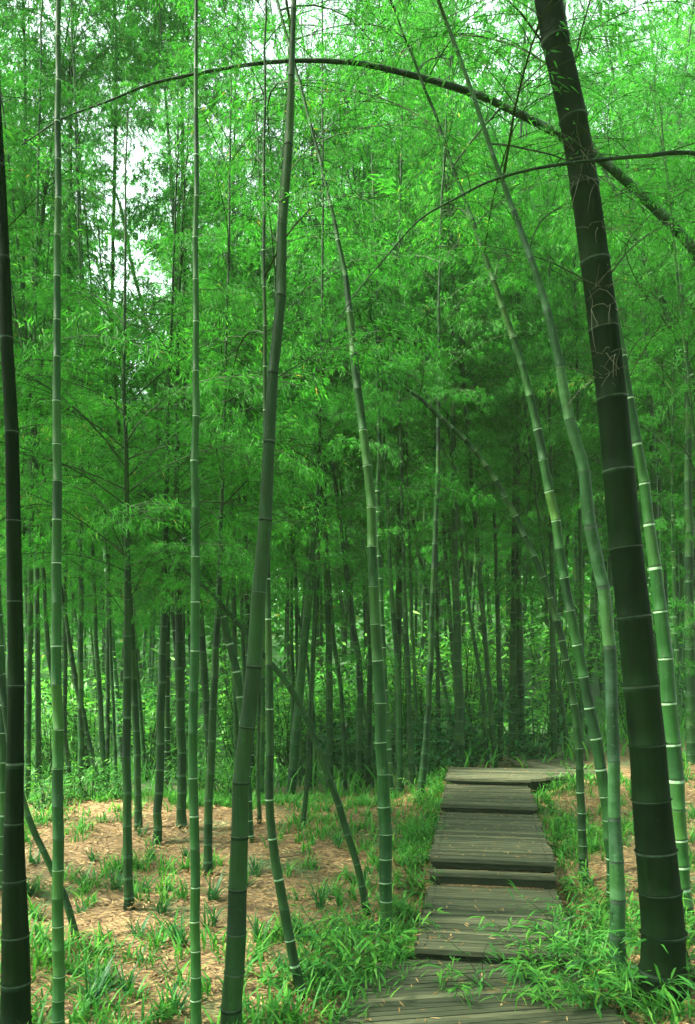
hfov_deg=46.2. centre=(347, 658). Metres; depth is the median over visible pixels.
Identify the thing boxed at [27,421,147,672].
bamboo
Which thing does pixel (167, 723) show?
bamboo
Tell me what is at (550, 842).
dwarf bamboo
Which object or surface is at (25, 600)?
bamboo
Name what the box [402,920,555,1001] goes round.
dwarf bamboo
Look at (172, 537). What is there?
bamboo
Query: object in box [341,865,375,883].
strap leaf plant
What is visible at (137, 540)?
bamboo
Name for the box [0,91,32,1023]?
bamboo
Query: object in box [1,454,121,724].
bamboo
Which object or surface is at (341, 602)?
bamboo
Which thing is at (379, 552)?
bamboo
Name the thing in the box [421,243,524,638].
bamboo
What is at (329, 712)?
bamboo
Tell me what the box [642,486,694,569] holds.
bamboo
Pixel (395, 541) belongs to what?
bamboo
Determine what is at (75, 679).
bamboo
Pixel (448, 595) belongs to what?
bamboo
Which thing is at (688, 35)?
bamboo
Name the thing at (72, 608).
bamboo
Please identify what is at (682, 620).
bamboo
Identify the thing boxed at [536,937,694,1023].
dwarf bamboo
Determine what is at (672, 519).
bamboo
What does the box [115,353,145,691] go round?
bamboo
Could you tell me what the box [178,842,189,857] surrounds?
strap leaf plant
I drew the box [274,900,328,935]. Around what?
strap leaf plant
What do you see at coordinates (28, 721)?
bamboo
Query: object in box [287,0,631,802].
bamboo
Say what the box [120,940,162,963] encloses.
strap leaf plant
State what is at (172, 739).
shrub
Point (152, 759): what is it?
shrub
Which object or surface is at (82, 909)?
strap leaf plant
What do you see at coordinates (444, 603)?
bamboo
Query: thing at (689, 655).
bamboo
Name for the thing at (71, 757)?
shrub
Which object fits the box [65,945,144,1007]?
strap leaf plant
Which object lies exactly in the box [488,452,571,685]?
bamboo
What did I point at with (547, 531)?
bamboo
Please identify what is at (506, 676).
shrub
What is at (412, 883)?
dwarf bamboo
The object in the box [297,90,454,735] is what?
bamboo
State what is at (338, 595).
bamboo
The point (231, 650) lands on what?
bamboo
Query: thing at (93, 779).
shrub
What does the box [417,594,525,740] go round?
shrub
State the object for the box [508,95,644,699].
bamboo
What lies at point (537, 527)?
bamboo
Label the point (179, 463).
bamboo
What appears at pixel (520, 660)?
bamboo
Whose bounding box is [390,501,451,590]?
bamboo
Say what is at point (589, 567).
bamboo
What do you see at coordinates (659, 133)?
bamboo
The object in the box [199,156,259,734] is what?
bamboo
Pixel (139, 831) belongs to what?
strap leaf plant
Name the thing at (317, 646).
bamboo
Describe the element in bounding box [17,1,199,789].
bamboo
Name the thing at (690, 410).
bamboo
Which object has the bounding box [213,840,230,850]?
fallen cane
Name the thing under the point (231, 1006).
bamboo
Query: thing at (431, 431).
bamboo
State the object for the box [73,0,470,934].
bamboo
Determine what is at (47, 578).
bamboo
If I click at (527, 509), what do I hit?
bamboo
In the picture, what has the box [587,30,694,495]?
bamboo
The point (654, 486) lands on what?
bamboo
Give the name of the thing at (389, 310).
bamboo
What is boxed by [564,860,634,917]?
dwarf bamboo
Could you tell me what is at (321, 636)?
bamboo
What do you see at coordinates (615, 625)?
bamboo
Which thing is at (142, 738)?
bamboo
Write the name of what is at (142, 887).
strap leaf plant
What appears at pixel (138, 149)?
sky
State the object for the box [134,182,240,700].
bamboo
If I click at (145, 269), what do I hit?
bamboo
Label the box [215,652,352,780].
shrub
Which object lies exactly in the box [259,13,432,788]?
bamboo
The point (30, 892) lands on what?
strap leaf plant
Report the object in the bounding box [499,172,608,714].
bamboo
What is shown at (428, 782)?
dwarf bamboo
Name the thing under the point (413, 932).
dwarf bamboo
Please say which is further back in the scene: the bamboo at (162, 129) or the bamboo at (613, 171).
the bamboo at (162, 129)
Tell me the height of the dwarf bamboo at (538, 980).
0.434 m
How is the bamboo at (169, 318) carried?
on the ground at (290, 844)
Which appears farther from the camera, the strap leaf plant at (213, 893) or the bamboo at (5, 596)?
the bamboo at (5, 596)
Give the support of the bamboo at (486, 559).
on the ground at (290, 844)
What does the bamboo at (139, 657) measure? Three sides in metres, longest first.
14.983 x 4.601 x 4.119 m
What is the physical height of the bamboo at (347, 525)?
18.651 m
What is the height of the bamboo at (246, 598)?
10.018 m
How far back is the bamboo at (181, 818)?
7.24 m
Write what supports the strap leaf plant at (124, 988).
on the ground at (290, 844)
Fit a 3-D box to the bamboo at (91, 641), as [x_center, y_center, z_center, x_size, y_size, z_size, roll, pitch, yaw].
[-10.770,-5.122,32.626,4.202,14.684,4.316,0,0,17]
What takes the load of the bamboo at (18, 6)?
on the ground at (290, 844)
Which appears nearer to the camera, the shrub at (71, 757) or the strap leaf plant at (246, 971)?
the strap leaf plant at (246, 971)
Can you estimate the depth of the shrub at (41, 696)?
17.17 m
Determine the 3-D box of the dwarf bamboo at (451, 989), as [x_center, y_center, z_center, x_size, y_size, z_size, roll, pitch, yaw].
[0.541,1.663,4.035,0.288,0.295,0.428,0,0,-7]
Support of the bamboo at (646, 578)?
on the ground at (290, 844)
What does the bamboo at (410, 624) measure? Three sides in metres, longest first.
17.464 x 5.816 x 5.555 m
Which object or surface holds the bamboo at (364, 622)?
on the ground at (290, 844)
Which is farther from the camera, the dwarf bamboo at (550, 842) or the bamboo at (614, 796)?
the dwarf bamboo at (550, 842)
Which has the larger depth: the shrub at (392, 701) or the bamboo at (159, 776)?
the shrub at (392, 701)
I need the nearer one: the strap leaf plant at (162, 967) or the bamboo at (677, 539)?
the strap leaf plant at (162, 967)
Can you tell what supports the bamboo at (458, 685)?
on the ground at (290, 844)
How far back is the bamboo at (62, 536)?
33.61 m
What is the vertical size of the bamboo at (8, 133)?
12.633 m
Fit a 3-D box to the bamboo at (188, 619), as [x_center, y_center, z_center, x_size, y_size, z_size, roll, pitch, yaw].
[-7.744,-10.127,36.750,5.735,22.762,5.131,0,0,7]
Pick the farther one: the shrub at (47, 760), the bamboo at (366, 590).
the bamboo at (366, 590)
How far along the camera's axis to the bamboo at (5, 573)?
27.25 m
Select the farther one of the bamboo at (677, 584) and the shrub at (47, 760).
the bamboo at (677, 584)
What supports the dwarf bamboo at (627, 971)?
on the ground at (290, 844)
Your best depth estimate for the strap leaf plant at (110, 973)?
4.01 m
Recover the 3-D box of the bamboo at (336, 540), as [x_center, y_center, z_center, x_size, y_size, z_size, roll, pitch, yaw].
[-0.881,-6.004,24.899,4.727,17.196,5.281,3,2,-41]
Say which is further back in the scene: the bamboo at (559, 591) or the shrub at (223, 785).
the bamboo at (559, 591)
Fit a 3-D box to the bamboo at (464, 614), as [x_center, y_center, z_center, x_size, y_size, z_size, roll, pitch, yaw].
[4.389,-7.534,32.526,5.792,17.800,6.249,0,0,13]
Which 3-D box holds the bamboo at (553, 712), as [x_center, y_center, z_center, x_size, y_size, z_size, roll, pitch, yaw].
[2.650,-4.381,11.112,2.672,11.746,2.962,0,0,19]
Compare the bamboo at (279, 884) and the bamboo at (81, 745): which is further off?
the bamboo at (81, 745)
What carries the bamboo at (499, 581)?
on the ground at (290, 844)
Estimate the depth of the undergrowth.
12.47 m
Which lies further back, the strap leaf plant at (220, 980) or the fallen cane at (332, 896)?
the fallen cane at (332, 896)
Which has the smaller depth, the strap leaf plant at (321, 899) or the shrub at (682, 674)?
the strap leaf plant at (321, 899)
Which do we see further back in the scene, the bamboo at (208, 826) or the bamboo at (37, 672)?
the bamboo at (37, 672)
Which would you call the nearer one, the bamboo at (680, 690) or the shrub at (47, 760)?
the shrub at (47, 760)
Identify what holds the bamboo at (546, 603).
on the ground at (290, 844)
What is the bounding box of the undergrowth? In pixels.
[24,694,685,796]
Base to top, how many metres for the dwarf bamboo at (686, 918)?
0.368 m
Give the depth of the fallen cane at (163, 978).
4.09 m
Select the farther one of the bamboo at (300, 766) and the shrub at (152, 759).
the shrub at (152, 759)
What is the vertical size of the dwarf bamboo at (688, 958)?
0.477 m
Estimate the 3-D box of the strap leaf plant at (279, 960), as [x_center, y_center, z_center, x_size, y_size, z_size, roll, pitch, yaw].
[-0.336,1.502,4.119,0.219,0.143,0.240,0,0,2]
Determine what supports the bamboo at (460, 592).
on the ground at (290, 844)
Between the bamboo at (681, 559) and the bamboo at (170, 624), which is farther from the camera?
the bamboo at (170, 624)
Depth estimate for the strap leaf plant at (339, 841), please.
6.65 m
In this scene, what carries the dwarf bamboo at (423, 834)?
on the ground at (290, 844)
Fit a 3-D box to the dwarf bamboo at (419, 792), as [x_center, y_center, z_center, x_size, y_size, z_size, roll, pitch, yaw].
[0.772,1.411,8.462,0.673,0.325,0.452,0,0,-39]
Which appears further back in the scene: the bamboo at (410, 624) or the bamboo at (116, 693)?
the bamboo at (410, 624)
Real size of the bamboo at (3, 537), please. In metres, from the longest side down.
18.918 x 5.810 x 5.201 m
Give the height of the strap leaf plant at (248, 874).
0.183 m
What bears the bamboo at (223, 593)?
on the ground at (290, 844)
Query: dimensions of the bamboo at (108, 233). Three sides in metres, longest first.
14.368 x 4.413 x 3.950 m
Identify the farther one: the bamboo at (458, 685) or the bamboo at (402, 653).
the bamboo at (402, 653)
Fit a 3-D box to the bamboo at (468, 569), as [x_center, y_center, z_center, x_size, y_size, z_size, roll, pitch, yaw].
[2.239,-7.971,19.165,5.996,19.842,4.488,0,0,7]
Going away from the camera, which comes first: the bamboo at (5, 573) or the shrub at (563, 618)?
the shrub at (563, 618)
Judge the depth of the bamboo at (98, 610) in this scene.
22.02 m
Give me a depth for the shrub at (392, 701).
16.07 m
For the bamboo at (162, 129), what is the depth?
12.57 m
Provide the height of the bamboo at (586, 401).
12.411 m
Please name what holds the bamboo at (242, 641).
on the ground at (290, 844)
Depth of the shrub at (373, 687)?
18.48 m
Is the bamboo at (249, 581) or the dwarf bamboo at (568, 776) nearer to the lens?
the dwarf bamboo at (568, 776)
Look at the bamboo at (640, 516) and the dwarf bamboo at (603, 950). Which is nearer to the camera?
the dwarf bamboo at (603, 950)
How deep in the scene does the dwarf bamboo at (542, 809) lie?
7.91 m
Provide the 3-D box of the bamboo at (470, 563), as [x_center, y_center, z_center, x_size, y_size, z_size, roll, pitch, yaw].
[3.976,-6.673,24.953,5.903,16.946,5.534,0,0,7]
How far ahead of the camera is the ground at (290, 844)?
6.10 m
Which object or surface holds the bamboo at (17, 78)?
on the ground at (290, 844)
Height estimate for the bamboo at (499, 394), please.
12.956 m
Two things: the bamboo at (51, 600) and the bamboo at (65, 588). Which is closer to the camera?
the bamboo at (65, 588)
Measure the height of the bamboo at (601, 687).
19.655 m
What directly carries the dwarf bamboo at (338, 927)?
on the ground at (290, 844)
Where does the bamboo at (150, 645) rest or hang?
on the ground at (290, 844)
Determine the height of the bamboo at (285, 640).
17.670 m
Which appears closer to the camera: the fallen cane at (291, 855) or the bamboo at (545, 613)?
the fallen cane at (291, 855)
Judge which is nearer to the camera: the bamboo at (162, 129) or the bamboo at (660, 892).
the bamboo at (660, 892)
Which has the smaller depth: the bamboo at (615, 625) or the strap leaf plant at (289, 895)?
the strap leaf plant at (289, 895)
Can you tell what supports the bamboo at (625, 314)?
on the ground at (290, 844)
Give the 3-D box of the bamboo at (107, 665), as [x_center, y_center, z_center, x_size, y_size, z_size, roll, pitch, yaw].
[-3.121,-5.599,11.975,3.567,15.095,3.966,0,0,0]
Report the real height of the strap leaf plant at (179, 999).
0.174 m
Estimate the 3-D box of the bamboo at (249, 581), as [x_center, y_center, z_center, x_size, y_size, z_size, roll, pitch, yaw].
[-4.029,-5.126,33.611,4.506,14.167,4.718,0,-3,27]
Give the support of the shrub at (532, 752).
on the ground at (290, 844)
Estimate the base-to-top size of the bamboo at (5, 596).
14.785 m
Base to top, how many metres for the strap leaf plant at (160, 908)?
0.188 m
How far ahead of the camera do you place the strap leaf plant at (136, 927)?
4.62 m
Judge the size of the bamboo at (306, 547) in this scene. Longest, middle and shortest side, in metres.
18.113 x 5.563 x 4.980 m
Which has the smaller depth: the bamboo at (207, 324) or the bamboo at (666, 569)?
the bamboo at (207, 324)
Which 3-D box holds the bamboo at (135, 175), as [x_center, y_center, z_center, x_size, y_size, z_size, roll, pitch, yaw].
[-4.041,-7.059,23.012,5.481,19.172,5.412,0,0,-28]
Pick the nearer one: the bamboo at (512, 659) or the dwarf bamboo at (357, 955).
the dwarf bamboo at (357, 955)
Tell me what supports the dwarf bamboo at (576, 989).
on the ground at (290, 844)
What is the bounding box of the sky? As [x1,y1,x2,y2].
[0,0,694,599]
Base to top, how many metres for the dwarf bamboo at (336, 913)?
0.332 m
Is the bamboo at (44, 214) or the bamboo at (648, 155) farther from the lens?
the bamboo at (44, 214)
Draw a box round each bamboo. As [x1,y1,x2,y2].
[0,0,107,480]
[0,0,142,798]
[0,0,147,785]
[0,0,153,553]
[0,0,160,548]
[0,0,160,795]
[0,0,164,797]
[0,0,193,783]
[0,1,154,691]
[0,2,85,535]
[0,8,122,794]
[0,26,73,552]
[0,43,110,796]
[0,45,144,785]
[0,80,104,523]
[0,80,339,910]
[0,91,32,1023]
[0,116,64,577]
[0,116,222,893]
[0,165,104,662]
[0,201,249,830]
[0,207,118,589]
[0,246,78,730]
[0,271,64,590]
[0,290,46,613]
[0,437,101,941]
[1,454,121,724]
[1,560,40,622]
[1,591,6,669]
[2,0,694,280]
[3,128,15,151]
[4,166,87,657]
[9,248,29,272]
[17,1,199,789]
[22,510,96,730]
[26,80,324,844]
[26,150,121,773]
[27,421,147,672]
[33,532,114,722]
[35,48,350,828]
[36,0,246,786]
[39,163,118,685]
[39,521,105,707]
[42,362,145,747]
[48,364,200,781]
[49,413,337,843]
[51,0,163,1023]
[61,0,315,790]
[62,346,170,634]
[66,0,357,764]
[72,131,187,768]
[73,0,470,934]
[75,0,282,695]
[87,335,208,736]
[88,0,437,823]
[89,340,180,703]
[90,350,173,701]
[98,8,417,876]
[98,433,147,705]
[102,342,118,693]
[112,68,223,479]
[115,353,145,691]
[116,34,280,738]
[127,204,209,671]
[130,327,203,616]
[130,342,235,735]
[131,337,204,709]
[133,0,410,796]
[133,316,236,725]
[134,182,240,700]
[139,529,207,701]
[139,542,371,916]
[145,216,277,583]
[146,54,322,590]
[147,134,245,784]
[148,91,311,691]
[149,0,447,1002]
[155,156,303,561]
[156,249,302,600]
[167,291,278,694]
[169,0,495,827]
[172,134,304,788]
[179,0,263,1023]
[180,0,525,793]
[199,7,382,742]
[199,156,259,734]
[200,97,354,786]
[201,249,312,602]
[202,22,397,786]
[209,0,422,791]
[217,505,305,609]
[218,0,389,792]
[220,0,296,1023]
[232,141,488,797]
[234,85,405,791]
[239,0,694,902]
[242,0,429,789]
[250,67,457,790]
[251,0,531,775]
[254,203,366,716]
[256,55,345,715]
[256,930,374,997]
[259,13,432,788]
[261,1,525,787]
[272,537,330,696]
[273,180,363,599]
[273,514,330,679]
[274,123,418,711]
[274,194,380,680]
[275,44,443,624]
[276,0,505,794]
[278,486,362,591]
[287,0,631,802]
[288,898,366,955]
[292,66,407,697]
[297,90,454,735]
[297,476,422,726]
[299,155,338,681]
[303,28,487,727]
[303,73,694,393]
[307,0,508,775]
[308,368,474,597]
[309,0,576,766]
[310,891,382,945]
[313,0,561,705]
[316,336,589,885]
[317,921,394,987]
[319,0,584,767]
[325,1,554,767]
[327,1,559,728]
[330,0,694,917]
[332,18,526,720]
[333,451,396,665]
[333,534,394,684]
[341,3,536,747]
[342,0,670,984]
[345,923,419,968]
[347,12,530,740]
[362,3,525,722]
[366,854,445,897]
[378,907,449,959]
[379,882,441,921]
[384,515,447,677]
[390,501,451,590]
[392,113,581,761]
[392,836,431,872]
[393,7,603,757]
[393,811,451,842]
[402,778,449,802]
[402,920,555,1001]
[405,514,429,678]
[405,516,501,657]
[406,533,462,634]
[407,86,565,716]
[407,473,505,649]
[416,50,560,719]
[416,768,444,787]
[416,795,453,823]
[418,519,449,671]
[419,211,548,697]
[421,0,599,757]
[421,0,623,746]
[421,161,532,708]
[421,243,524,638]
[425,121,645,753]
[426,182,541,710]
[430,956,474,1008]
[444,0,644,757]
[448,42,601,665]
[448,473,503,679]
[456,0,670,717]
[462,59,582,718]
[467,916,605,986]
[472,1,624,709]
[472,887,635,992]
[474,2,634,753]
[478,880,640,969]
[479,472,548,696]
[480,949,624,1010]
[481,0,694,397]
[484,546,533,665]
[486,134,603,670]
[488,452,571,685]
[492,126,603,706]
[497,61,694,734]
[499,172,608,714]
[500,941,669,1023]
[502,76,641,559]
[507,902,635,972]
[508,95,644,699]
[511,447,604,614]
[512,216,694,727]
[521,525,571,658]
[522,893,694,1014]
[523,0,690,1011]
[526,64,694,567]
[529,0,694,695]
[536,0,694,641]
[536,795,563,814]
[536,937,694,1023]
[537,51,694,765]
[537,827,574,854]
[538,257,566,640]
[540,888,639,946]
[542,53,672,689]
[543,769,572,795]
[543,791,576,825]
[551,812,603,843]
[553,853,594,903]
[553,936,693,1010]
[555,271,681,559]
[556,278,682,669]
[558,761,594,790]
[559,488,603,697]
[560,60,676,612]
[560,517,607,592]
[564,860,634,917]
[569,486,677,667]
[570,526,645,585]
[573,28,694,688]
[583,513,671,573]
[584,0,692,729]
[587,0,694,631]
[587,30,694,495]
[592,33,694,490]
[599,82,694,719]
[603,547,606,668]
[605,908,694,988]
[606,522,671,674]
[619,10,694,456]
[622,0,694,639]
[624,0,694,489]
[626,891,640,946]
[636,426,694,597]
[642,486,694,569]
[642,512,680,626]
[643,488,684,615]
[667,518,694,589]
[669,89,690,710]
[681,887,694,945]
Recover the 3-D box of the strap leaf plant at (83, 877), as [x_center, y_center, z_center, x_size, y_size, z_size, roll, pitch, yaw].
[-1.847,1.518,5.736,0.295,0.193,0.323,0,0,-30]
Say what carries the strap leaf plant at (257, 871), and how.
on the ground at (290, 844)
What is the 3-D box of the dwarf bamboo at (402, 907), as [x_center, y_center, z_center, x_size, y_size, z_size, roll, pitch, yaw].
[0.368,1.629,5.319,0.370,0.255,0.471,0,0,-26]
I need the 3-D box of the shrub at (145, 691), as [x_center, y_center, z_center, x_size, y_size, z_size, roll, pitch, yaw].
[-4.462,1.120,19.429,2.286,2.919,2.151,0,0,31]
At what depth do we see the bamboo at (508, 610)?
22.91 m
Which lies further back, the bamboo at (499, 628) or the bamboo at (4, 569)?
the bamboo at (4, 569)
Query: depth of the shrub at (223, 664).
19.76 m
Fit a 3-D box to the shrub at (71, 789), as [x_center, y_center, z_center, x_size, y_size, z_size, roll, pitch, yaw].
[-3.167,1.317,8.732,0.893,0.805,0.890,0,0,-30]
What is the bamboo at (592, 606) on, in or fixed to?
on the ground at (290, 844)
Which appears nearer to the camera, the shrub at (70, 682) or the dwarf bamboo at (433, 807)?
the dwarf bamboo at (433, 807)
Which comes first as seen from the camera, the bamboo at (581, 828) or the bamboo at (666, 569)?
the bamboo at (581, 828)
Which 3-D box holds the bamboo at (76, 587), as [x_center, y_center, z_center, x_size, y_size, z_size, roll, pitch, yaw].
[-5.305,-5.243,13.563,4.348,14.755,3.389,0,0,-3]
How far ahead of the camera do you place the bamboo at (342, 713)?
11.97 m
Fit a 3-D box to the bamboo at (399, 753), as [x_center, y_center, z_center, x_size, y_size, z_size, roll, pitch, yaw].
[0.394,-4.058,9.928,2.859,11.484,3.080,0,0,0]
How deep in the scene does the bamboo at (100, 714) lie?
10.17 m
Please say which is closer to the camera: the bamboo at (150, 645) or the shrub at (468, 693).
the shrub at (468, 693)
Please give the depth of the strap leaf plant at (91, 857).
6.35 m
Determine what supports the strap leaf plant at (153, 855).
on the ground at (290, 844)
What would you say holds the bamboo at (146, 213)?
on the ground at (290, 844)
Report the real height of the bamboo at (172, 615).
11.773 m
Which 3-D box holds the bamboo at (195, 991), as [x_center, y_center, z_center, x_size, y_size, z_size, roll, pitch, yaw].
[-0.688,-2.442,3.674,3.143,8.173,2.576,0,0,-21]
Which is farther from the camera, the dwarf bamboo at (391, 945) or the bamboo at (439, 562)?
the bamboo at (439, 562)
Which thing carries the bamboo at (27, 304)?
on the ground at (290, 844)
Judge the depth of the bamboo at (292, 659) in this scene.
11.98 m
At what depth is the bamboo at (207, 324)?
13.47 m
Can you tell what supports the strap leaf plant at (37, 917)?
on the ground at (290, 844)
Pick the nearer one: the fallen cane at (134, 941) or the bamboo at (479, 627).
the fallen cane at (134, 941)
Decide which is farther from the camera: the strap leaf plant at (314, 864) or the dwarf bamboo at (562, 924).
the strap leaf plant at (314, 864)
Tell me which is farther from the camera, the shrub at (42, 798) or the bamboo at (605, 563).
the bamboo at (605, 563)
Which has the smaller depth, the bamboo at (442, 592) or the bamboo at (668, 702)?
the bamboo at (668, 702)
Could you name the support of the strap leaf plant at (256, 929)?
on the ground at (290, 844)
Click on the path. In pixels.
(443, 1008)
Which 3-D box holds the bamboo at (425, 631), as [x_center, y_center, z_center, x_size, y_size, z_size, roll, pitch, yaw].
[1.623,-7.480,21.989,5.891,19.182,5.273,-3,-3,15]
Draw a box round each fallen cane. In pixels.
[88,928,145,953]
[147,860,181,869]
[148,952,189,982]
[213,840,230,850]
[280,841,329,857]
[310,887,350,902]
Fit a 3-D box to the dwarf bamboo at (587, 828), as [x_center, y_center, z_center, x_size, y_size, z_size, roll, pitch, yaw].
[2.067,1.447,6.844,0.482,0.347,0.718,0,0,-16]
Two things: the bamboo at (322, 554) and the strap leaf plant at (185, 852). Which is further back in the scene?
the bamboo at (322, 554)
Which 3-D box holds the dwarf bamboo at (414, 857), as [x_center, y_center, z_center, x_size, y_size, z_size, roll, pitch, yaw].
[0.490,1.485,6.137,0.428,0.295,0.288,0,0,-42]
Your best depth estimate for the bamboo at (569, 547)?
25.30 m
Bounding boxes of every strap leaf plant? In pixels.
[25,843,49,864]
[26,870,50,896]
[28,893,51,920]
[64,859,97,884]
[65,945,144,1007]
[73,893,100,913]
[81,846,101,860]
[91,957,132,987]
[98,864,122,889]
[100,960,143,994]
[120,911,161,938]
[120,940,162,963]
[134,820,149,836]
[134,873,158,893]
[137,955,182,978]
[139,840,169,860]
[140,891,183,914]
[151,973,206,1011]
[159,908,208,946]
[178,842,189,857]
[181,898,227,928]
[187,866,228,900]
[205,967,260,991]
[224,859,262,885]
[245,956,267,972]
[246,907,276,942]
[248,853,270,875]
[263,946,297,967]
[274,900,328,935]
[286,889,296,899]
[299,851,326,866]
[304,873,336,909]
[316,900,350,929]
[325,830,344,847]
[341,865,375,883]
[343,909,390,934]
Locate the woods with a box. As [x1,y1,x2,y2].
[1,518,694,687]
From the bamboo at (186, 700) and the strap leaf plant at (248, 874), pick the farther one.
the bamboo at (186, 700)
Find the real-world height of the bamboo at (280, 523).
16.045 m
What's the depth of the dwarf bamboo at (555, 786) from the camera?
8.65 m
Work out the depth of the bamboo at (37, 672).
10.40 m
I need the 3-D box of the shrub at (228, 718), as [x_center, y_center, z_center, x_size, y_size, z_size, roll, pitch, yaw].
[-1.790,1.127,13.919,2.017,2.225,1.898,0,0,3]
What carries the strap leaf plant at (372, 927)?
on the ground at (290, 844)
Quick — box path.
[332,757,625,1023]
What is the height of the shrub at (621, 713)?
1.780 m
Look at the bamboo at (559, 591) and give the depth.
29.75 m
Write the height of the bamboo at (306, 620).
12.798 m
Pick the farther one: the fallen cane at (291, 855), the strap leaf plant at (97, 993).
the fallen cane at (291, 855)
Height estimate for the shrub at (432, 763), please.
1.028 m
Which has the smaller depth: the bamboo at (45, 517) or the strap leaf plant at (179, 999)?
the strap leaf plant at (179, 999)
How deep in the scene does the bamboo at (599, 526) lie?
21.47 m
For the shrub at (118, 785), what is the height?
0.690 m
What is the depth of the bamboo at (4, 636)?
33.96 m
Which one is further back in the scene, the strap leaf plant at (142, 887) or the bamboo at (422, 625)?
the bamboo at (422, 625)
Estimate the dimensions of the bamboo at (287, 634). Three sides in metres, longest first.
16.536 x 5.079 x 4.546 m
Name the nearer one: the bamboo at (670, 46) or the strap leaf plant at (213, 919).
the strap leaf plant at (213, 919)
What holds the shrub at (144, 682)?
on the ground at (290, 844)
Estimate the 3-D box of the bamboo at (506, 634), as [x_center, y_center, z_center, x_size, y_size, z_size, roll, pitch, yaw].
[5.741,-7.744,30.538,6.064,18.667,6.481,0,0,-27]
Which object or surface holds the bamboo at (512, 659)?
on the ground at (290, 844)
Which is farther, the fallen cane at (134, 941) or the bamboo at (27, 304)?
the bamboo at (27, 304)
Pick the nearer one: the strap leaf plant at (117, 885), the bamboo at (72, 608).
the strap leaf plant at (117, 885)
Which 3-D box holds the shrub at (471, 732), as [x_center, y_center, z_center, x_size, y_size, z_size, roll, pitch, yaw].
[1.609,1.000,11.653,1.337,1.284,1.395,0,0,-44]
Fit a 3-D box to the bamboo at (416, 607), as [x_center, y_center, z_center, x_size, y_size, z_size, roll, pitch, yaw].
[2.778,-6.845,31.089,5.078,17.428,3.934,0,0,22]
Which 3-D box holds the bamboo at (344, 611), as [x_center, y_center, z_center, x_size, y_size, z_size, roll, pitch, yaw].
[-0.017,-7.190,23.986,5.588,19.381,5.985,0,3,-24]
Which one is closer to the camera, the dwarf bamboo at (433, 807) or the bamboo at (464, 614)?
the dwarf bamboo at (433, 807)
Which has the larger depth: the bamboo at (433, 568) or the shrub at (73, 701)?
the shrub at (73, 701)
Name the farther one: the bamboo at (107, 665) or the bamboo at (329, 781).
the bamboo at (107, 665)
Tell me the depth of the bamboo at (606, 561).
27.89 m
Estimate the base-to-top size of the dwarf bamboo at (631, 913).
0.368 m
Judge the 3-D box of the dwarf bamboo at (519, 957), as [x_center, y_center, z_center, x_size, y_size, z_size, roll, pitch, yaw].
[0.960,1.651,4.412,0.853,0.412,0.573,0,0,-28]
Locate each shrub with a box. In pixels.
[5,652,67,769]
[24,618,147,758]
[24,642,121,772]
[24,644,62,768]
[24,679,73,778]
[24,745,96,805]
[24,756,90,811]
[31,691,122,777]
[32,640,110,748]
[64,737,122,803]
[82,746,153,801]
[85,646,155,754]
[96,656,204,779]
[110,654,229,774]
[118,645,188,749]
[148,730,234,794]
[170,636,307,771]
[171,641,279,761]
[197,660,287,779]
[199,748,275,801]
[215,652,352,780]
[265,638,336,775]
[265,647,373,751]
[265,649,325,768]
[278,638,404,767]
[298,620,405,765]
[308,691,393,779]
[318,691,412,780]
[322,639,449,742]
[333,628,463,764]
[361,607,452,748]
[365,641,450,738]
[390,706,469,775]
[405,684,500,766]
[414,689,513,769]
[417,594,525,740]
[418,576,563,742]
[434,592,533,745]
[470,684,586,764]
[494,567,600,731]
[524,584,618,737]
[575,575,665,733]
[588,622,679,735]
[599,606,684,706]
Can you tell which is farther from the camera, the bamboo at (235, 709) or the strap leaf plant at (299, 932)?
the bamboo at (235, 709)
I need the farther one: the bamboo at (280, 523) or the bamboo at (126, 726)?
the bamboo at (280, 523)
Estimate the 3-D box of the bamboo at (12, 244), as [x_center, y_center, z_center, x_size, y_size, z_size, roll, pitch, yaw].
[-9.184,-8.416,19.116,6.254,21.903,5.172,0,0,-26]
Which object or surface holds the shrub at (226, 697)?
on the ground at (290, 844)
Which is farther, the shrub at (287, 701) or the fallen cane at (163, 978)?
the shrub at (287, 701)
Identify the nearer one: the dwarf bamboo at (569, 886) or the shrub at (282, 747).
the dwarf bamboo at (569, 886)
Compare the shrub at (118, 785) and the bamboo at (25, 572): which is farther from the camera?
the bamboo at (25, 572)
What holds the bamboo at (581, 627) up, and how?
on the ground at (290, 844)
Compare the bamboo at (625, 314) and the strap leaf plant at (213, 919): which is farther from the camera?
the bamboo at (625, 314)
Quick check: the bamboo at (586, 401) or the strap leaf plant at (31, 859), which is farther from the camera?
the bamboo at (586, 401)
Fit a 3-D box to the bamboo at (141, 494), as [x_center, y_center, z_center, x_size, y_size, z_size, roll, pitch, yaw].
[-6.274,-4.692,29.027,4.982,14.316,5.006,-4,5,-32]
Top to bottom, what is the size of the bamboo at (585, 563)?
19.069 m
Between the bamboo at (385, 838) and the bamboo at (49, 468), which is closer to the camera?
the bamboo at (385, 838)
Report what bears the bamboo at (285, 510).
on the ground at (290, 844)
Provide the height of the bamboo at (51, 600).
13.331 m
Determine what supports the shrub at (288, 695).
on the ground at (290, 844)
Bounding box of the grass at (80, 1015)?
[0,746,694,1023]
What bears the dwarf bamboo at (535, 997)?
on the ground at (290, 844)
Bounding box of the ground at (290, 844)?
[0,574,694,1023]
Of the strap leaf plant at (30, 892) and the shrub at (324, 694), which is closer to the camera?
the strap leaf plant at (30, 892)
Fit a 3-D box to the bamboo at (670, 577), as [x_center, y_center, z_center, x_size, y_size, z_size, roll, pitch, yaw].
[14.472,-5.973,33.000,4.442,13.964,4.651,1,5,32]
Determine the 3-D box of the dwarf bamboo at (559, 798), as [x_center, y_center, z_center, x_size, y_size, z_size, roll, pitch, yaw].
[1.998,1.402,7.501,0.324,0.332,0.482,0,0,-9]

